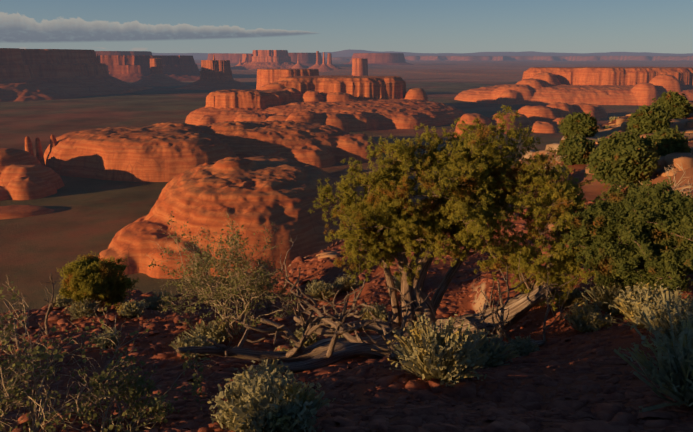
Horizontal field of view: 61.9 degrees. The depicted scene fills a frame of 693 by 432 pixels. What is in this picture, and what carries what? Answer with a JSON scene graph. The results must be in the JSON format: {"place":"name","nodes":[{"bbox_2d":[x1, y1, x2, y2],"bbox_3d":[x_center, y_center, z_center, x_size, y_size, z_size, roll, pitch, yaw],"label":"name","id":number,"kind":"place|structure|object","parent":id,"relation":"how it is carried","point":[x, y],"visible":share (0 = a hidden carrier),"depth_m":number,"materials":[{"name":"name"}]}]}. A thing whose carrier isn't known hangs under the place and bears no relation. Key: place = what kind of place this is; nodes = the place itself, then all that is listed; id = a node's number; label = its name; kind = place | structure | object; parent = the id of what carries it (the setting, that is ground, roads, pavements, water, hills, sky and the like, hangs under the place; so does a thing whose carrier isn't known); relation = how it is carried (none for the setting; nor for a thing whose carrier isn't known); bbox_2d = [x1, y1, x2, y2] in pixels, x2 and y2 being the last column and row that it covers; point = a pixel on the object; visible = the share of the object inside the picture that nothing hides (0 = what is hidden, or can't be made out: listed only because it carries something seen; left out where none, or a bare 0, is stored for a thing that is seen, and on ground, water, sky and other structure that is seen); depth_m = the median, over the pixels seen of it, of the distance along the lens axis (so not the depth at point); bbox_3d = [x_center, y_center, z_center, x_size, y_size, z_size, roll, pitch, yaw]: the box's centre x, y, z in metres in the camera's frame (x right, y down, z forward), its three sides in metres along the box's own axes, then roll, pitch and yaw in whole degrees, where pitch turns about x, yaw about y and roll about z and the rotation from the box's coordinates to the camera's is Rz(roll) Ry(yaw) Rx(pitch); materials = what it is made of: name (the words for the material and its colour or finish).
{"place":"outdoors","nodes":[
{"label":"outdoors","id":0,"kind":"place"},
{"bbox_2d":[31,347,224,431],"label":"shrub","id":1,"kind":"object","parent":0,"point":[139,382],"depth_m":4.21,"materials":[{"name":"green plant"}]},
{"bbox_2d":[95,51,413,65],"bbox_3d":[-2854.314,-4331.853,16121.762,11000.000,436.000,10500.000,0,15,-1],"label":"distant mesas","id":2,"kind":"structure","parent":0,"point":[307,59],"depth_m":17901.76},
{"bbox_2d":[231,50,341,71],"bbox_3d":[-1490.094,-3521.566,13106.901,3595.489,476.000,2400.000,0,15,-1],"label":"rock sentinel group","id":3,"kind":"object","parent":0,"point":[268,59],"visible":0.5,"depth_m":13161.50},
{"bbox_2d":[256,69,318,89],"bbox_3d":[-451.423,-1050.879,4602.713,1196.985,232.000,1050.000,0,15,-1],"label":"rock mesa","id":4,"kind":"structure","parent":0,"point":[266,76],"depth_m":4429.40,"materials":[{"name":"orange stone"}]},
{"bbox_2d":[0,81,644,312],"bbox_3d":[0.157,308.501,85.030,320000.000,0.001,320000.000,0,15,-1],"label":"valley floor","id":5,"kind":"structure","parent":0,"point":[86,216],"depth_m":1501.24,"materials":[{"name":"brown sand"}]},
{"bbox_2d":[0,48,152,101],"bbox_3d":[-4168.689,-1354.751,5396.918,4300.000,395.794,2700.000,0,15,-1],"label":"mesa","id":6,"kind":"structure","parent":5,"relation":"on","point":[39,74],"depth_m":4990.05,"materials":[{"name":"brown stone"}]},
{"bbox_2d":[96,55,199,81],"bbox_3d":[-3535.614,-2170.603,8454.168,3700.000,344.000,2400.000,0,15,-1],"label":"mesa","id":7,"kind":"structure","parent":5,"relation":"on","point":[130,68],"depth_m":7942.73,"materials":[{"name":"stone"}]},
{"bbox_2d":[131,58,188,85],"bbox_3d":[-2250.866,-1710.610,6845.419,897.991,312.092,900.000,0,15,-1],"label":"butte","id":8,"kind":"object","parent":5,"relation":"on","point":[156,76],"visible":0.71,"depth_m":6722.27,"materials":[{"name":"brown stone"}]},
{"bbox_2d":[0,120,380,219],"bbox_3d":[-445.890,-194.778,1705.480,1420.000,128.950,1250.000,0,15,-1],"label":"rock dome","id":9,"kind":"object","parent":5,"relation":"on","point":[164,152],"visible":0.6,"depth_m":1613.67,"materials":[{"name":"orange stone"}]},
{"bbox_2d":[175,55,255,89],"bbox_3d":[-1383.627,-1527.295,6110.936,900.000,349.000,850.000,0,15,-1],"label":"butte","id":10,"kind":"object","parent":5,"relation":"on","point":[215,74],"visible":0.9,"depth_m":5977.42,"materials":[{"name":"brown stone"}]},
{"bbox_2d":[98,156,379,278],"bbox_3d":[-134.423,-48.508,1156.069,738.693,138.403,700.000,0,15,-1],"label":"dome rock","id":11,"kind":"object","parent":5,"relation":"on","point":[251,194],"visible":0.48,"depth_m":945.15,"materials":[{"name":"orange stone"}]},
{"bbox_2d":[185,75,465,131],"bbox_3d":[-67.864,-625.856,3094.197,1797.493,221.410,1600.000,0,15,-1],"label":"mesa","id":12,"kind":"structure","parent":5,"relation":"on","point":[348,103],"depth_m":2885.37,"materials":[{"name":"orange stone"}]},
{"bbox_2d":[352,58,367,75],"bbox_3d":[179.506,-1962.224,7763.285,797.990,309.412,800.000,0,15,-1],"label":"butte","id":13,"kind":"object","parent":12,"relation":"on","point":[359,66],"visible":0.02,"depth_m":7664.79,"materials":[{"name":"orange stone"}]},
{"bbox_2d":[454,67,692,137],"bbox_3d":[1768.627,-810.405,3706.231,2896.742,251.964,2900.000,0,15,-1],"label":"mesa","id":14,"kind":"structure","parent":5,"relation":"on","point":[561,92],"depth_m":4046.44,"materials":[{"name":"orange stone"}]},
{"bbox_2d":[0,100,692,431],"bbox_3d":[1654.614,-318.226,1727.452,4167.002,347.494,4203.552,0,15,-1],"label":"rocky ground","id":15,"kind":"structure","parent":0,"point":[591,192],"depth_m":8.90,"materials":[{"name":"soil"}]},
{"bbox_2d":[0,276,149,431],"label":"shrub","id":16,"kind":"object","parent":15,"relation":"on","point":[42,410],"depth_m":4.15,"materials":[{"name":"green plant"}]},
{"bbox_2d":[58,251,138,310],"bbox_3d":[-4.594,1.341,10.793,1.433,1.272,1.272,0,15,-1],"label":"juniper tree","id":17,"kind":"object","parent":15,"relation":"on","point":[94,271],"depth_m":10.51,"materials":[{"name":"green plant"}]},
{"bbox_2d":[0,236,296,348],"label":"dead shrub snags","id":18,"kind":"object","parent":15,"relation":"on","point":[50,308],"visible":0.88,"depth_m":9.24,"materials":[{"name":"brown wood"}]},
{"bbox_2d":[0,191,692,431],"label":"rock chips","id":19,"kind":"object","parent":15,"relation":"on","point":[613,414],"visible":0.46,"depth_m":5.03,"materials":[{"name":"brown stone"}]},
{"bbox_2d":[144,210,296,338],"bbox_3d":[-2.025,0.970,9.162,2.656,2.116,2.462,0,15,-1],"label":"blackbrush shrub","id":20,"kind":"object","parent":19,"relation":"on","point":[234,267],"depth_m":9.04,"materials":[{"name":"green plant"}]},
{"bbox_2d":[48,274,692,431],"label":"sagebrush shrub","id":21,"kind":"object","parent":15,"relation":"on","point":[264,399],"visible":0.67,"depth_m":4.85,"materials":[{"name":"green plant"}]},
{"bbox_2d":[176,252,577,373],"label":"dead branches","id":22,"kind":"object","parent":15,"relation":"on","point":[334,349],"visible":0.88,"depth_m":7.00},
{"bbox_2d":[309,105,597,334],"bbox_3d":[1.530,0.241,8.023,4.043,3.521,2.339,0,15,-1],"label":"juniper tree","id":23,"kind":"object","parent":15,"relation":"on","point":[469,193],"depth_m":7.60,"materials":[{"name":"green plant"}]},
{"bbox_2d":[383,110,692,241],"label":"rocks","id":24,"kind":"object","parent":15,"relation":"on","point":[611,119],"visible":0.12,"depth_m":40.38,"materials":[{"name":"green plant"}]},
{"bbox_2d":[428,101,692,215],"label":"rock ledges","id":25,"kind":"object","parent":15,"relation":"on","point":[684,160],"visible":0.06,"depth_m":19.66,"materials":[{"name":"stone"}]},
{"bbox_2d":[316,114,692,258],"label":"rock slabs","id":26,"kind":"object","parent":25,"relation":"on","point":[335,254],"visible":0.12,"depth_m":17.29,"materials":[{"name":"stone"}]},
{"bbox_2d":[539,152,565,169],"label":"bare shrub twigs","id":27,"kind":"object","parent":25,"relation":"on","point":[550,161],"visible":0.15,"depth_m":21.43,"materials":[{"name":"beige plant"}]},
{"bbox_2d":[651,90,692,118],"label":"bush","id":28,"kind":"object","parent":25,"relation":"on","point":[676,105],"visible":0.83,"depth_m":37.33,"materials":[{"name":"green plant"}]},
{"bbox_2d":[522,137,601,161],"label":"rock ledge","id":29,"kind":"object","parent":15,"relation":"on","point":[555,145],"visible":0.04,"depth_m":28.50,"materials":[{"name":"orange stone"}]},
{"bbox_2d":[556,134,596,164],"bbox_3d":[9.600,-2.632,24.118,1.685,1.551,1.538,0,15,-1],"label":"bush","id":30,"kind":"object","parent":15,"relation":"on","point":[576,150],"visible":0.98,"depth_m":23.73,"materials":[{"name":"green plant"}]},
{"bbox_2d":[558,111,598,137],"bbox_3d":[14.326,-5.425,35.718,2.429,2.092,2.179,0,15,-1],"label":"bush","id":31,"kind":"object","parent":15,"relation":"on","point":[575,124],"visible":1,"depth_m":35.12,"materials":[{"name":"green plant"}]},
{"bbox_2d":[586,128,660,188],"bbox_3d":[8.552,-1.691,17.879,2.120,2.075,2.059,0,15,-1],"label":"juniper tree","id":32,"kind":"object","parent":15,"relation":"on","point":[627,156],"depth_m":17.42,"materials":[{"name":"green plant"}]},
{"bbox_2d":[557,173,692,292],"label":"juniper tree","id":33,"kind":"object","parent":15,"relation":"on","point":[639,228],"depth_m":7.05,"materials":[{"name":"green plant"}]},
{"bbox_2d":[626,104,672,134],"bbox_3d":[16.086,-4.947,30.581,2.335,1.972,2.031,0,15,-1],"label":"juniper tree","id":34,"kind":"object","parent":15,"relation":"on","point":[649,119],"visible":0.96,"depth_m":30.03,"materials":[{"name":"green plant"}]},
{"bbox_2d":[639,163,692,197],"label":"bare shrub twigs","id":35,"kind":"object","parent":15,"relation":"on","point":[675,184],"visible":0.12,"depth_m":13.28,"materials":[{"name":"beige plant"}]},
{"bbox_2d":[646,125,691,155],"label":"bush","id":36,"kind":"object","parent":15,"relation":"on","point":[670,140],"visible":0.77,"depth_m":19.00,"materials":[{"name":"green plant"}]},
{"bbox_2d":[0,0,692,53],"label":"sky","id":37,"kind":"structure","parent":0,"point":[155,26],"materials":[{"name":"blue"}]},
{"bbox_2d":[152,49,692,81],"bbox_3d":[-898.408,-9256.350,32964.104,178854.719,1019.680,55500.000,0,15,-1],"label":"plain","id":38,"kind":"structure","parent":0,"point":[496,66],"depth_m":21746.92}
]}

